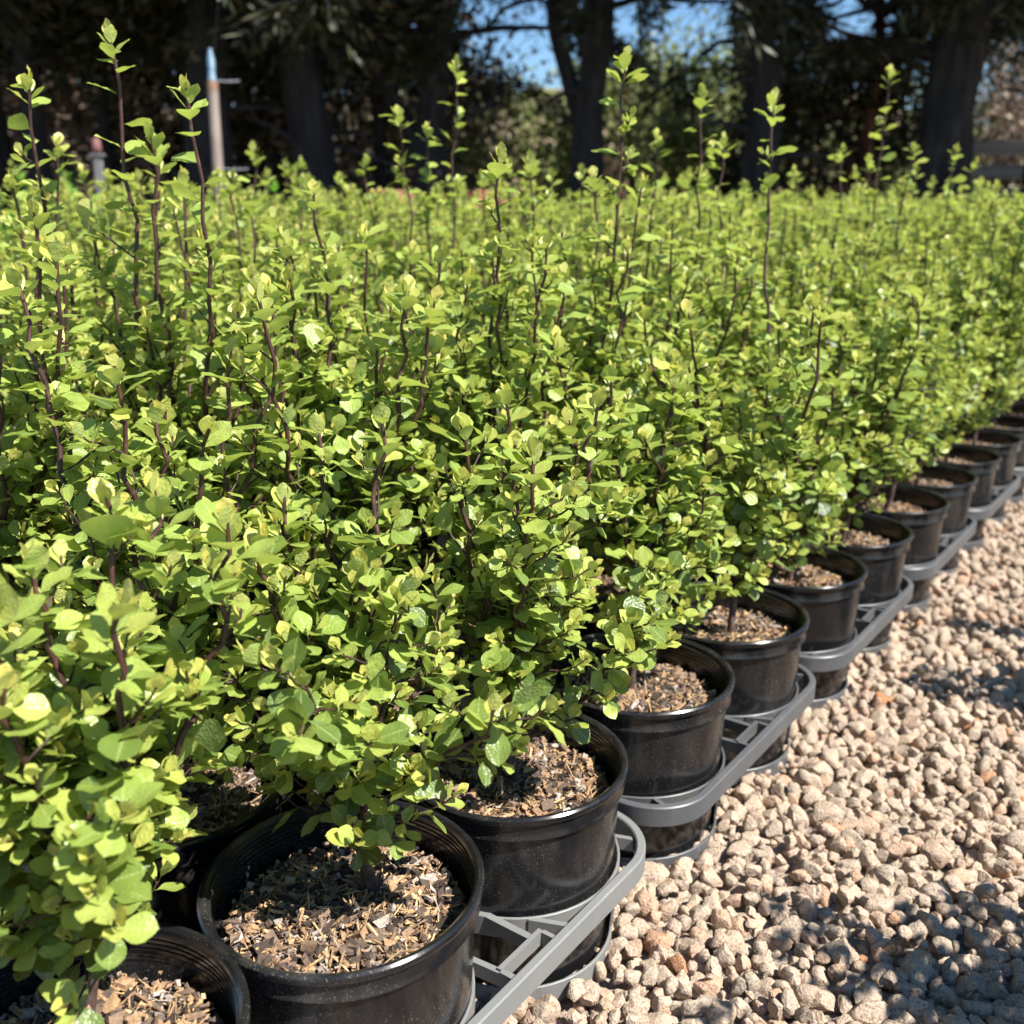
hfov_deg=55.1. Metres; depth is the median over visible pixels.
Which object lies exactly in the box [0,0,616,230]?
conifer tree
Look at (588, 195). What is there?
potted shrub
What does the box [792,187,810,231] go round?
potted shrub
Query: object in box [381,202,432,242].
potted shrub
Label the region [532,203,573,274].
potted shrub
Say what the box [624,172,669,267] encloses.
potted shrub
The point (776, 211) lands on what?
potted shrub
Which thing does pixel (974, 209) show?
potted shrub
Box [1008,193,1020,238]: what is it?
potted shrub
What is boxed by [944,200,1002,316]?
potted shrub
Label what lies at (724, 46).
background tree
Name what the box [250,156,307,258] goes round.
potted shrub
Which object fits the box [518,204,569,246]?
potted shrub
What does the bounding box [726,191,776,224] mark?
potted shrub
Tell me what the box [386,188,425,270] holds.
potted shrub
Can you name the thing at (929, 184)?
potted shrub
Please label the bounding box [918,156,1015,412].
potted shrub
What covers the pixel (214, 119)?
leaning post
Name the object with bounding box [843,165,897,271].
potted shrub
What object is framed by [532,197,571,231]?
potted shrub
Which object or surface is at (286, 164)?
potted shrub
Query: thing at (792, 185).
potted shrub
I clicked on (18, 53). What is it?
conifer tree
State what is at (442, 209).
potted shrub
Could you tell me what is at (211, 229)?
potted shrub
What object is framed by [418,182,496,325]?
potted shrub
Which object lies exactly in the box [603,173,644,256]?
potted shrub
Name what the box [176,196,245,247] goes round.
potted shrub
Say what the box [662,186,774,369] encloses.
potted shrub
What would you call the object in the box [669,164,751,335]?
potted shrub
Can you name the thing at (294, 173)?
potted shrub
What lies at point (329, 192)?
potted shrub
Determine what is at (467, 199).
potted shrub
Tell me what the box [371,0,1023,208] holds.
conifer tree
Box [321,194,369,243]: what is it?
potted shrub
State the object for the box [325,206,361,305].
potted shrub
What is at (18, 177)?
potted shrub
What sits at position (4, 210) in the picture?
potted shrub
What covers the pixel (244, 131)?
background tree
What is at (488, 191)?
potted shrub
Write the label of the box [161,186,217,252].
potted shrub
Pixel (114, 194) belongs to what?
potted shrub
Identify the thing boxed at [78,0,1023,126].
sky
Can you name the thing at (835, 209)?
potted shrub
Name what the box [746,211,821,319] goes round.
potted shrub
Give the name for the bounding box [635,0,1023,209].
conifer tree
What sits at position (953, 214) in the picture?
potted shrub
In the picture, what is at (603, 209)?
potted shrub
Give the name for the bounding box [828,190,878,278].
potted shrub
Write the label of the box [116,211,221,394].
potted shrub
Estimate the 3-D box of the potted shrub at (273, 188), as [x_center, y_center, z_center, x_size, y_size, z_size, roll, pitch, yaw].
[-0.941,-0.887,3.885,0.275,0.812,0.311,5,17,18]
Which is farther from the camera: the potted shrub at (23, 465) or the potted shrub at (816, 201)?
the potted shrub at (816, 201)
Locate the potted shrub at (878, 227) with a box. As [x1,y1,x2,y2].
[834,142,930,443]
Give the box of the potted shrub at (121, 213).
[117,210,175,271]
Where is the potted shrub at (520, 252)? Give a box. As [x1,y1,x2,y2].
[462,180,567,478]
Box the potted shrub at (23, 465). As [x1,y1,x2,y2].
[0,197,132,740]
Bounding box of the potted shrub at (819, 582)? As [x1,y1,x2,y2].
[715,87,888,699]
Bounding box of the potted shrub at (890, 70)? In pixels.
[808,64,920,444]
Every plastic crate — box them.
[368,190,413,211]
[465,190,514,222]
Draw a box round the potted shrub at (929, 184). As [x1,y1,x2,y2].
[901,176,953,238]
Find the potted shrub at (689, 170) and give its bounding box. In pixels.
[653,166,704,268]
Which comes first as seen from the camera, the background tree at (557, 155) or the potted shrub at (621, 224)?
the potted shrub at (621, 224)
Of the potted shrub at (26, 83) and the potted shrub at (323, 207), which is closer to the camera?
the potted shrub at (26, 83)
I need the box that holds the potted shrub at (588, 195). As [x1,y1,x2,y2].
[559,189,606,250]
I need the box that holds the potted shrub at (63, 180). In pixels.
[10,173,84,282]
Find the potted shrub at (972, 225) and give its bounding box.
[894,178,987,410]
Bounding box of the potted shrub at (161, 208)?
[123,187,163,232]
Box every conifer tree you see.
[0,0,276,272]
[0,0,284,232]
[0,0,388,208]
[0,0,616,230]
[30,0,465,231]
[39,0,713,189]
[136,0,806,229]
[184,0,921,216]
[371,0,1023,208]
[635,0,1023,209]
[722,0,1023,203]
[777,0,1023,193]
[862,0,1008,70]
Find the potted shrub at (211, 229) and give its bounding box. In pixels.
[172,187,253,324]
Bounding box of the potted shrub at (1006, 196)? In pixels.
[960,190,1023,266]
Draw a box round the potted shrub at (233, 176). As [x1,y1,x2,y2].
[195,166,325,512]
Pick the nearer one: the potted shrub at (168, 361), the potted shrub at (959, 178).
the potted shrub at (168, 361)
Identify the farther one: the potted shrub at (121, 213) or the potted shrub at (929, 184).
the potted shrub at (929, 184)
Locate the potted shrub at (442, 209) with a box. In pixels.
[410,199,445,252]
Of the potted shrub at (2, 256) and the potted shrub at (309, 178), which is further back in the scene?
the potted shrub at (309, 178)
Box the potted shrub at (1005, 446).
[934,186,1023,518]
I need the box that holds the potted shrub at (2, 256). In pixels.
[0,227,9,347]
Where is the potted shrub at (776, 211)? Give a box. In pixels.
[731,195,781,275]
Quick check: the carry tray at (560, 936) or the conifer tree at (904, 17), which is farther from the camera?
the conifer tree at (904, 17)
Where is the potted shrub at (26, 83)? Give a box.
[0,65,190,661]
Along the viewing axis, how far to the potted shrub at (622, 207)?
3.07 m
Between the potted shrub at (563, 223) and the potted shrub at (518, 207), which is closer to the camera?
the potted shrub at (563, 223)
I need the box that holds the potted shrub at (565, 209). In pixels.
[536,205,573,228]
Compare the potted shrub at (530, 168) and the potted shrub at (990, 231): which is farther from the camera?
the potted shrub at (990, 231)
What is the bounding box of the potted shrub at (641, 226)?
[591,202,672,451]
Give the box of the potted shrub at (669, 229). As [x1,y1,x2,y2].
[657,204,670,251]
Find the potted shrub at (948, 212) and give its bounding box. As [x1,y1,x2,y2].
[913,205,959,242]
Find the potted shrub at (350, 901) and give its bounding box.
[162,403,566,1023]
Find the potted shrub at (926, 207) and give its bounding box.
[896,191,933,255]
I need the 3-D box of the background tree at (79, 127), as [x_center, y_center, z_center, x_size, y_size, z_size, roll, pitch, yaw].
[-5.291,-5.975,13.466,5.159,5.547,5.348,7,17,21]
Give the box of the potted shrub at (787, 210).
[767,190,800,285]
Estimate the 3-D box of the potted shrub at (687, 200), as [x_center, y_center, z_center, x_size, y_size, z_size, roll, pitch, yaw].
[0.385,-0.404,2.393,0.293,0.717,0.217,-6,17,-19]
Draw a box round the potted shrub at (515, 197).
[492,175,545,250]
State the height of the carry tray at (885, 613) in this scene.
0.099 m
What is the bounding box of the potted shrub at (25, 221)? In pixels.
[0,184,95,327]
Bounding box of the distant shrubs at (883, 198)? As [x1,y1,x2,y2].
[557,194,1017,231]
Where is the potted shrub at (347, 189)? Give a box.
[308,183,391,372]
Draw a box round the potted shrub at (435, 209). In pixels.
[422,197,448,250]
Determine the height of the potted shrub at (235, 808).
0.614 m
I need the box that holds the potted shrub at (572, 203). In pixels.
[567,193,603,242]
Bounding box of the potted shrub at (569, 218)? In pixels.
[553,199,575,235]
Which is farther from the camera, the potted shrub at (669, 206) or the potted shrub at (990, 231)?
the potted shrub at (669, 206)
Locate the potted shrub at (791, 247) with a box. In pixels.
[771,165,853,374]
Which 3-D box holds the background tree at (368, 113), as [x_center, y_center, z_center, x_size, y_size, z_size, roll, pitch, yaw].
[-1.876,-8.080,19.357,4.040,2.995,4.710,0,16,0]
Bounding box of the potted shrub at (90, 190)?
[78,186,107,235]
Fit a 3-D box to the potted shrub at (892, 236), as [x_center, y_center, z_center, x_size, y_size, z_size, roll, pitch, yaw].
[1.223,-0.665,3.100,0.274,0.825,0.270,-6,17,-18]
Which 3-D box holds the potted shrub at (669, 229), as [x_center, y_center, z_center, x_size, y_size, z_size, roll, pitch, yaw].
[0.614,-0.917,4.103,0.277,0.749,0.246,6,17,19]
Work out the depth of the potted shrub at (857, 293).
1.91 m
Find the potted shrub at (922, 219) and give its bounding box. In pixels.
[896,194,947,265]
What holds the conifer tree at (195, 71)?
on the ground
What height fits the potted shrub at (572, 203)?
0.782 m
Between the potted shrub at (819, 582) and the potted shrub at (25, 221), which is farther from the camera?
the potted shrub at (25, 221)
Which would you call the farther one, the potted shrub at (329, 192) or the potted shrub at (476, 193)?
the potted shrub at (329, 192)
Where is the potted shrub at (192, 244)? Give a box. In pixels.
[125,166,232,343]
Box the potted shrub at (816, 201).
[773,191,835,292]
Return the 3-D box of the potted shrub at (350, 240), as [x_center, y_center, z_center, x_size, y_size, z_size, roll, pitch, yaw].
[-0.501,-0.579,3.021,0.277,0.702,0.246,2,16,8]
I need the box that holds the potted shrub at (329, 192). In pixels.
[286,174,332,232]
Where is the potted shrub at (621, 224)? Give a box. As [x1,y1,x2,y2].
[597,197,643,261]
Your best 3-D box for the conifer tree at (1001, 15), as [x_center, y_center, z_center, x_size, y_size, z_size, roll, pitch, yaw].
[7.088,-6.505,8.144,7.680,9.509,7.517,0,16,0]
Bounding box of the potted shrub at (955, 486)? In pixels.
[864,248,989,571]
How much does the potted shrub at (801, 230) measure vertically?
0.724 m
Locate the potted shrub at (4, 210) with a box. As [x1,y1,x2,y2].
[0,191,11,252]
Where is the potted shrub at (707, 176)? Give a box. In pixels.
[699,170,748,269]
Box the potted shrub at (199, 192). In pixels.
[133,186,210,252]
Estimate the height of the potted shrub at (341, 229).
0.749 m
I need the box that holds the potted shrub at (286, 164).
[229,158,327,309]
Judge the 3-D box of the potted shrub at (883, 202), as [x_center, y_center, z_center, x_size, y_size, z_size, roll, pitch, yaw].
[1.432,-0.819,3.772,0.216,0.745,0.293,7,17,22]
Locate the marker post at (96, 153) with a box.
[89,138,106,217]
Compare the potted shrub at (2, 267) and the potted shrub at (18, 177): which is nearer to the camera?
the potted shrub at (2, 267)
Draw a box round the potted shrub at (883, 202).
[877,200,905,250]
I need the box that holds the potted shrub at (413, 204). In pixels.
[400,197,416,240]
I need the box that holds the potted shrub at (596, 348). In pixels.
[512,45,699,635]
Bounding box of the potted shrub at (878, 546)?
[773,271,956,648]
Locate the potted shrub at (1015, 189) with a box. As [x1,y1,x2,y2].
[986,187,1022,235]
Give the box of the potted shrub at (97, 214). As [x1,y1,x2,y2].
[70,189,131,282]
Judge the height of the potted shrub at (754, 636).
0.573 m
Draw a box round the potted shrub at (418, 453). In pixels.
[213,228,460,812]
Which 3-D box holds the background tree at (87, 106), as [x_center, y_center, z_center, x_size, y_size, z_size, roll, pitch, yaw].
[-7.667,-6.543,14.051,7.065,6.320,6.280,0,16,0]
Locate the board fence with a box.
[970,141,1023,200]
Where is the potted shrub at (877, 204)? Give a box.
[862,201,899,279]
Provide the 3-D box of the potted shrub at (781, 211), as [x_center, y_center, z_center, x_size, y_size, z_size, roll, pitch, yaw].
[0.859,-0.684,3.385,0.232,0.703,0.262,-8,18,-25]
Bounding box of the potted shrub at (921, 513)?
[819,274,956,605]
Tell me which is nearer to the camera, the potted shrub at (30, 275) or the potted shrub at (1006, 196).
the potted shrub at (30, 275)
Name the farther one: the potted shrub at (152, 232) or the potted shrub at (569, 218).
the potted shrub at (569, 218)
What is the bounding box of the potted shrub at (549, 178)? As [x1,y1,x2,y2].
[501,167,587,319]
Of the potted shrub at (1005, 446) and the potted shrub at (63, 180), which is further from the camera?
the potted shrub at (63, 180)
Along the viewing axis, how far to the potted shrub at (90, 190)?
2.99 m
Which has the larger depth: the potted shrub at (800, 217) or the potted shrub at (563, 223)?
the potted shrub at (800, 217)
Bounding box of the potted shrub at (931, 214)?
[906,205,960,246]
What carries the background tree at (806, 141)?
on the ground
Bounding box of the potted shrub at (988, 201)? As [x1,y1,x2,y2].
[973,193,989,236]
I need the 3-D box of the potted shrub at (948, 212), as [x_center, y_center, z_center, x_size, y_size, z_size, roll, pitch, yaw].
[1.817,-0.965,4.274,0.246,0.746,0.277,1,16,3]
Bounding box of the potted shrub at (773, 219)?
[727,179,828,368]
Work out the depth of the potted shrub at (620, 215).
4.14 m
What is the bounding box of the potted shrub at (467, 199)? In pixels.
[425,181,480,249]
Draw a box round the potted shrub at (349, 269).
[295,246,413,461]
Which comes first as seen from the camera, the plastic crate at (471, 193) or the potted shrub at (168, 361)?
the potted shrub at (168, 361)
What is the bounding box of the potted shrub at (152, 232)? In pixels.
[141,208,183,250]
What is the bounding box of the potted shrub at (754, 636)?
[631,289,847,768]
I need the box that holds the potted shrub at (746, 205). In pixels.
[713,183,776,302]
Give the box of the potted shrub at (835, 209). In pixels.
[796,195,858,295]
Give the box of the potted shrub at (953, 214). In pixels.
[934,197,966,241]
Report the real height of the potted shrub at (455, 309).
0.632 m
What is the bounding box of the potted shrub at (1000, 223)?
[988,197,1016,248]
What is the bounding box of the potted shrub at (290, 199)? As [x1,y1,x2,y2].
[285,175,330,234]
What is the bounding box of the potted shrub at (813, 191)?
[802,185,847,242]
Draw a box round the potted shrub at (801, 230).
[795,208,813,252]
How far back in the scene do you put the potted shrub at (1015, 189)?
4.24 m
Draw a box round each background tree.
[0,5,336,239]
[1,36,186,234]
[3,66,253,174]
[57,6,461,242]
[152,58,418,194]
[230,0,557,215]
[327,18,509,170]
[339,52,651,217]
[510,10,744,216]
[573,7,833,188]
[693,22,987,208]
[778,74,1004,210]
[911,23,1023,157]
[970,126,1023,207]
[971,40,1023,203]
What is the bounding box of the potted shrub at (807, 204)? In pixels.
[796,193,828,233]
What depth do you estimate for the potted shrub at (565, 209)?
3.52 m
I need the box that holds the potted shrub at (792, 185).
[753,178,796,243]
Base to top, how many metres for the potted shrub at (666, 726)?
0.543 m
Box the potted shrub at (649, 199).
[594,190,668,300]
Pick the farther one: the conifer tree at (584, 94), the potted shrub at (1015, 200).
the conifer tree at (584, 94)
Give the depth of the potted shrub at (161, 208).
3.57 m
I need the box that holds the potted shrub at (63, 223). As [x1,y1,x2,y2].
[52,184,78,233]
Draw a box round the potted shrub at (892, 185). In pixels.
[865,184,915,229]
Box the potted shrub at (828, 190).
[799,187,843,239]
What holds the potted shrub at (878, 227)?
in the carry tray at (1001, 496)
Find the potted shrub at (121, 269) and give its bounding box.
[63,188,198,463]
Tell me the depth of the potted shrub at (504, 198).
3.88 m
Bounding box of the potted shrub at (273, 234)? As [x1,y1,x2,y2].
[157,188,305,606]
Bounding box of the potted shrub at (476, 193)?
[426,190,502,319]
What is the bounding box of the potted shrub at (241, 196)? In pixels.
[226,189,289,252]
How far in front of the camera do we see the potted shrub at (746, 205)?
2.66 m
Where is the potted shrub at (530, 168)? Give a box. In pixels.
[502,149,619,548]
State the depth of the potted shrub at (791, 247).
2.34 m
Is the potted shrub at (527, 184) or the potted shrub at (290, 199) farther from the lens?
the potted shrub at (290, 199)
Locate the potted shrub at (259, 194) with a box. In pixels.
[184,170,267,310]
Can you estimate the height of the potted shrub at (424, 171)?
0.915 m
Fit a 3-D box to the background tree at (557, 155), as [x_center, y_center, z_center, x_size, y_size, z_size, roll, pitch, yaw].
[-0.214,-5.308,14.655,4.737,3.610,4.684,6,17,19]
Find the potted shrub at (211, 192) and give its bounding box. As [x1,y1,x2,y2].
[208,173,267,267]
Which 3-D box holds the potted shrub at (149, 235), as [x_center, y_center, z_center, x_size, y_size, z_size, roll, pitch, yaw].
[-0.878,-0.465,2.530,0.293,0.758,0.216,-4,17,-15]
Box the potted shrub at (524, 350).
[362,141,589,712]
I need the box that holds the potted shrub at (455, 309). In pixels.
[359,233,526,584]
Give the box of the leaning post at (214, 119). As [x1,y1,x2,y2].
[206,48,247,221]
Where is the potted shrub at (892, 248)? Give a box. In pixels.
[863,178,935,293]
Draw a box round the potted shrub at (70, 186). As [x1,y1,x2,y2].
[51,170,101,240]
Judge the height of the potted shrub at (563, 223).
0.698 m
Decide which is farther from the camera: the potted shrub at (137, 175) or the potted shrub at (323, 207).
the potted shrub at (323, 207)
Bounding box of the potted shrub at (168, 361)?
[64,18,329,717]
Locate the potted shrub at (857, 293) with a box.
[759,142,883,481]
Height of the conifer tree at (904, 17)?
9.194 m
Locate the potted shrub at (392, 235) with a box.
[355,153,463,480]
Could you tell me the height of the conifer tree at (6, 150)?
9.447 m
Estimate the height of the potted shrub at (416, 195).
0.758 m
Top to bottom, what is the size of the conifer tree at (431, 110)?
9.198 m
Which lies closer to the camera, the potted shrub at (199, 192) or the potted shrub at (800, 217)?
the potted shrub at (199, 192)
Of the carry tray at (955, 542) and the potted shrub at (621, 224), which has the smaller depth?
the carry tray at (955, 542)
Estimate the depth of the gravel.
1.03 m
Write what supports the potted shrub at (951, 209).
in the carry tray
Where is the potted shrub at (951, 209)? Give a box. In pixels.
[943,177,1002,261]
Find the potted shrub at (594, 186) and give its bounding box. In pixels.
[574,166,752,588]
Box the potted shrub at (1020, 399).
[978,205,1023,402]
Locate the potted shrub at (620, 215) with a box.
[592,185,642,249]
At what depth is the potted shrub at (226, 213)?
3.60 m
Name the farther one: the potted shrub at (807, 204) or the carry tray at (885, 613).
the potted shrub at (807, 204)
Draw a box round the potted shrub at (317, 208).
[305,187,332,226]
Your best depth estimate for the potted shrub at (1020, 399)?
2.63 m
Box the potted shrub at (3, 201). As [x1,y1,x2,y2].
[0,158,33,264]
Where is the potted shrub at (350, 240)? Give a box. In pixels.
[319,205,370,306]
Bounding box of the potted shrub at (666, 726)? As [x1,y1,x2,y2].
[532,325,757,857]
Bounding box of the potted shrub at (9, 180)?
[0,132,79,531]
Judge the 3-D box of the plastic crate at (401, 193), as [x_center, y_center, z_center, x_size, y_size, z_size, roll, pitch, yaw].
[-0.699,-1.703,5.647,0.240,0.281,0.220,-5,17,-16]
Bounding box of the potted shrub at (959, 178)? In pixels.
[874,143,976,426]
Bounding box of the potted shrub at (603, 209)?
[586,204,659,282]
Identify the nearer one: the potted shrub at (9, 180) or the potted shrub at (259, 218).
the potted shrub at (9, 180)
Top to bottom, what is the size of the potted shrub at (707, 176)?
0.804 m
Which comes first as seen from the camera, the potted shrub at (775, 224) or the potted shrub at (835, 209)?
the potted shrub at (835, 209)
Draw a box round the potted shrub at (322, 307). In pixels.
[296,249,386,489]
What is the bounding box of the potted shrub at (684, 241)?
[631,231,727,464]
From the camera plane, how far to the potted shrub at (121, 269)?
1.45 m
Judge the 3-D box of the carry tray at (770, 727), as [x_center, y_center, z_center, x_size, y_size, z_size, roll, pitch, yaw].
[0.023,0.245,1.309,0.656,0.099,0.426,12,20,35]
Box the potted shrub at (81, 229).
[38,185,106,315]
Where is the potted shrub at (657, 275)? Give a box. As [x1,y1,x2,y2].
[545,127,672,480]
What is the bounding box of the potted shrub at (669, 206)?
[656,196,692,233]
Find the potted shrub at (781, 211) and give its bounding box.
[733,208,802,287]
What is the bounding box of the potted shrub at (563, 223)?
[555,210,606,305]
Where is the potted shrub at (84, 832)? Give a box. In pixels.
[0,469,277,1023]
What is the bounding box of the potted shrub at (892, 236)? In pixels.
[887,164,937,282]
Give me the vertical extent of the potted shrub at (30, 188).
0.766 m
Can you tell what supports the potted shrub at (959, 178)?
in the carry tray at (1020, 473)
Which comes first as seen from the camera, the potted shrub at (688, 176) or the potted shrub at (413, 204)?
the potted shrub at (688, 176)
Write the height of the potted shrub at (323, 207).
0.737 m
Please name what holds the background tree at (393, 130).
on the ground
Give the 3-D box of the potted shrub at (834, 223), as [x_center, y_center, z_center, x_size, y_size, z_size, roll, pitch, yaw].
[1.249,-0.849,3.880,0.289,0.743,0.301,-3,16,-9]
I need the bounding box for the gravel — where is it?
[475,498,1023,1023]
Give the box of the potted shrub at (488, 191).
[459,177,493,242]
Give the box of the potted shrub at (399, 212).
[348,182,461,324]
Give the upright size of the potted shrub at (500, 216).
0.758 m
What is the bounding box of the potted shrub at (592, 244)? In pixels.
[555,187,631,328]
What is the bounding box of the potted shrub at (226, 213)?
[216,196,249,244]
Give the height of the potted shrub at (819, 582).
0.821 m
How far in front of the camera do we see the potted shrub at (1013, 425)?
2.35 m
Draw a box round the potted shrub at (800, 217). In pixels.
[796,205,823,238]
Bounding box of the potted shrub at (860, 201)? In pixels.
[837,183,903,289]
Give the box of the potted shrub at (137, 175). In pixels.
[8,163,152,386]
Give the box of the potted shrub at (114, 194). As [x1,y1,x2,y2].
[61,185,171,306]
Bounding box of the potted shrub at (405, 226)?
[350,199,447,325]
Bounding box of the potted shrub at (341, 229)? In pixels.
[289,171,390,332]
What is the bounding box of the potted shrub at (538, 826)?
[355,382,681,986]
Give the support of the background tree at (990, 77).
on the hillside
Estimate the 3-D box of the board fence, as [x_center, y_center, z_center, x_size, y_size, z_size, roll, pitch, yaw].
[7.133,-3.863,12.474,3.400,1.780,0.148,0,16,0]
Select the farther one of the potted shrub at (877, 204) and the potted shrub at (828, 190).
the potted shrub at (828, 190)
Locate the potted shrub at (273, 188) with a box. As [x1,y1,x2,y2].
[249,181,280,239]
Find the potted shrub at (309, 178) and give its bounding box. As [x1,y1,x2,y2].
[281,172,316,252]
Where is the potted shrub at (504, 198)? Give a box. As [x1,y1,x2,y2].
[481,197,520,243]
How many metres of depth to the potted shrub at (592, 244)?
2.44 m
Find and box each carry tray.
[459,811,645,1023]
[618,664,815,868]
[716,575,913,710]
[895,515,976,616]
[961,473,1020,551]
[1008,467,1023,504]
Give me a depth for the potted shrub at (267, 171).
2.17 m
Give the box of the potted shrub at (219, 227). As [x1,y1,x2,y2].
[211,140,321,488]
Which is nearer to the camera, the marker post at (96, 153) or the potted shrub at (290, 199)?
the potted shrub at (290, 199)
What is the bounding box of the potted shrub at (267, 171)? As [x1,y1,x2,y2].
[221,167,324,313]
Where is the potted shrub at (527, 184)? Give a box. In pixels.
[500,163,560,275]
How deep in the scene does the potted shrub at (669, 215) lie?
3.74 m
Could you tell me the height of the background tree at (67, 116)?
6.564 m
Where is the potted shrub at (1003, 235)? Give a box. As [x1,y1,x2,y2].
[993,214,1018,255]
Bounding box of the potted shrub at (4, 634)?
[0,622,38,923]
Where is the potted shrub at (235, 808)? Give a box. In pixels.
[0,261,296,933]
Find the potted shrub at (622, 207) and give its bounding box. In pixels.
[617,185,689,285]
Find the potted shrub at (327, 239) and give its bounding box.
[232,179,449,642]
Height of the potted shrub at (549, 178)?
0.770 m
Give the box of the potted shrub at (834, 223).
[821,209,860,239]
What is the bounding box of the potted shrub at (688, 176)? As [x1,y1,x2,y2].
[640,172,708,287]
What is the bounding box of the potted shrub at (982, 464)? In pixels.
[903,215,1021,542]
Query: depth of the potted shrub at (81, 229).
2.27 m
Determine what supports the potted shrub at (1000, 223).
in the carry tray
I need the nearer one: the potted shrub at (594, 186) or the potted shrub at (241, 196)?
the potted shrub at (594, 186)
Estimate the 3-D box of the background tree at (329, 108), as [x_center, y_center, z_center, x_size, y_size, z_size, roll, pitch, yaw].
[-4.030,-8.345,17.682,6.702,5.847,6.624,0,16,0]
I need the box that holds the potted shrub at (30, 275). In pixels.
[0,216,128,535]
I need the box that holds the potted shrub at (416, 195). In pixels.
[372,186,436,291]
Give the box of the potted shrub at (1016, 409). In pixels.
[982,193,1023,417]
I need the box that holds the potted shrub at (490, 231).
[449,156,560,327]
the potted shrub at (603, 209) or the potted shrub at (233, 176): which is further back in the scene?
the potted shrub at (603, 209)
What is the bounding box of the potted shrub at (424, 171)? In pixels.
[353,54,496,526]
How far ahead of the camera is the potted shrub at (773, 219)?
2.19 m
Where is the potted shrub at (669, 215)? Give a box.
[653,195,705,253]
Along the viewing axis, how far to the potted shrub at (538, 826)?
0.82 m
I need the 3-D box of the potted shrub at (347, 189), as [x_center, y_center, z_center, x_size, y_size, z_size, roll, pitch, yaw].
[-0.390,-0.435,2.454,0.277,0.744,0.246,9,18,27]
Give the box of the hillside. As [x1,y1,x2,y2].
[4,87,1016,240]
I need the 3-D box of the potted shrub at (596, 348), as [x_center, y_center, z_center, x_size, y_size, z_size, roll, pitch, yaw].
[0.107,-0.143,1.278,0.278,0.840,0.241,0,16,0]
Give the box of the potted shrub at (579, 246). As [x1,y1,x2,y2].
[516,163,621,377]
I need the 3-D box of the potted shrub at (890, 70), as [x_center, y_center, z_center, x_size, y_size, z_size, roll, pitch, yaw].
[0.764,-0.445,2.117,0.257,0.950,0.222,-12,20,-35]
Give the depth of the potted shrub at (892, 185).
4.27 m
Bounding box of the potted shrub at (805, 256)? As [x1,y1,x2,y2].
[720,221,847,539]
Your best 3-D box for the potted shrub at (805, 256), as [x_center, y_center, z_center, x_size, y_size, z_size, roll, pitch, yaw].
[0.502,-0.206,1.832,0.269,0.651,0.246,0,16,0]
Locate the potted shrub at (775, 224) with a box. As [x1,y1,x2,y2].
[763,202,788,265]
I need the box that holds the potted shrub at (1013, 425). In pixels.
[956,179,1023,497]
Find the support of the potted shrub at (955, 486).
in the carry tray at (955, 542)
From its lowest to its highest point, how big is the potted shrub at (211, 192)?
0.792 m
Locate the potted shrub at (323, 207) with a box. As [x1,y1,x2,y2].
[314,190,384,314]
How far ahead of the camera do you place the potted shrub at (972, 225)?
2.61 m
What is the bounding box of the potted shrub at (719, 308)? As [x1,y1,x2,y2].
[668,83,795,575]
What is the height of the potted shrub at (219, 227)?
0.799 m
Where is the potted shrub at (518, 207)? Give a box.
[504,198,548,245]
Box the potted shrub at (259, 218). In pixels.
[245,198,292,241]
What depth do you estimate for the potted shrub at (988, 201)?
4.49 m
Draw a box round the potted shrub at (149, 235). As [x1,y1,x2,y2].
[104,178,219,336]
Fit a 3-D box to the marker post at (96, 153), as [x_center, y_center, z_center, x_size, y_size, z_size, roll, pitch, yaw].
[-2.355,-1.571,5.703,0.075,1.134,0.054,0,16,0]
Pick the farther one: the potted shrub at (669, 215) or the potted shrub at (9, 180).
the potted shrub at (669, 215)
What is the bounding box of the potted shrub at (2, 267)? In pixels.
[0,239,53,408]
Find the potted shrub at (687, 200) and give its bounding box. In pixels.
[644,192,728,322]
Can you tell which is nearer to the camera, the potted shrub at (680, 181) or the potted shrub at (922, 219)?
the potted shrub at (680, 181)
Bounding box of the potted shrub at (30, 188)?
[11,185,72,274]
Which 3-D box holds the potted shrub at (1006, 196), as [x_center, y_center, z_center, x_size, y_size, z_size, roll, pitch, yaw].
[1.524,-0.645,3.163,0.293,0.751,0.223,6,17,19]
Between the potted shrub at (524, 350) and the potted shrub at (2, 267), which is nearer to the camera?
the potted shrub at (524, 350)
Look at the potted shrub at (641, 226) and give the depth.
2.15 m
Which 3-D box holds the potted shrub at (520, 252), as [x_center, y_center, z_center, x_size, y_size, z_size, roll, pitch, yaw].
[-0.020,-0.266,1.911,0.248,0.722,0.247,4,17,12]
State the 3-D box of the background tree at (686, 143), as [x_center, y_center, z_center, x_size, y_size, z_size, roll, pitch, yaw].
[2.203,-5.880,15.956,5.004,3.960,4.273,0,16,0]
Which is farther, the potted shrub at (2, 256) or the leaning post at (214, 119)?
the leaning post at (214, 119)
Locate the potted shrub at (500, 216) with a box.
[486,191,511,237]
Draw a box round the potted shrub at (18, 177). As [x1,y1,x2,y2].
[0,172,28,261]
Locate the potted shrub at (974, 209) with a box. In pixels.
[927,193,985,250]
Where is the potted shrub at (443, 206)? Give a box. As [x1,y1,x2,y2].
[407,181,466,271]
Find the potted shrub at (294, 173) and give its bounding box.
[257,170,330,301]
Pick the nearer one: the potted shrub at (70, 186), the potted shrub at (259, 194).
the potted shrub at (259, 194)

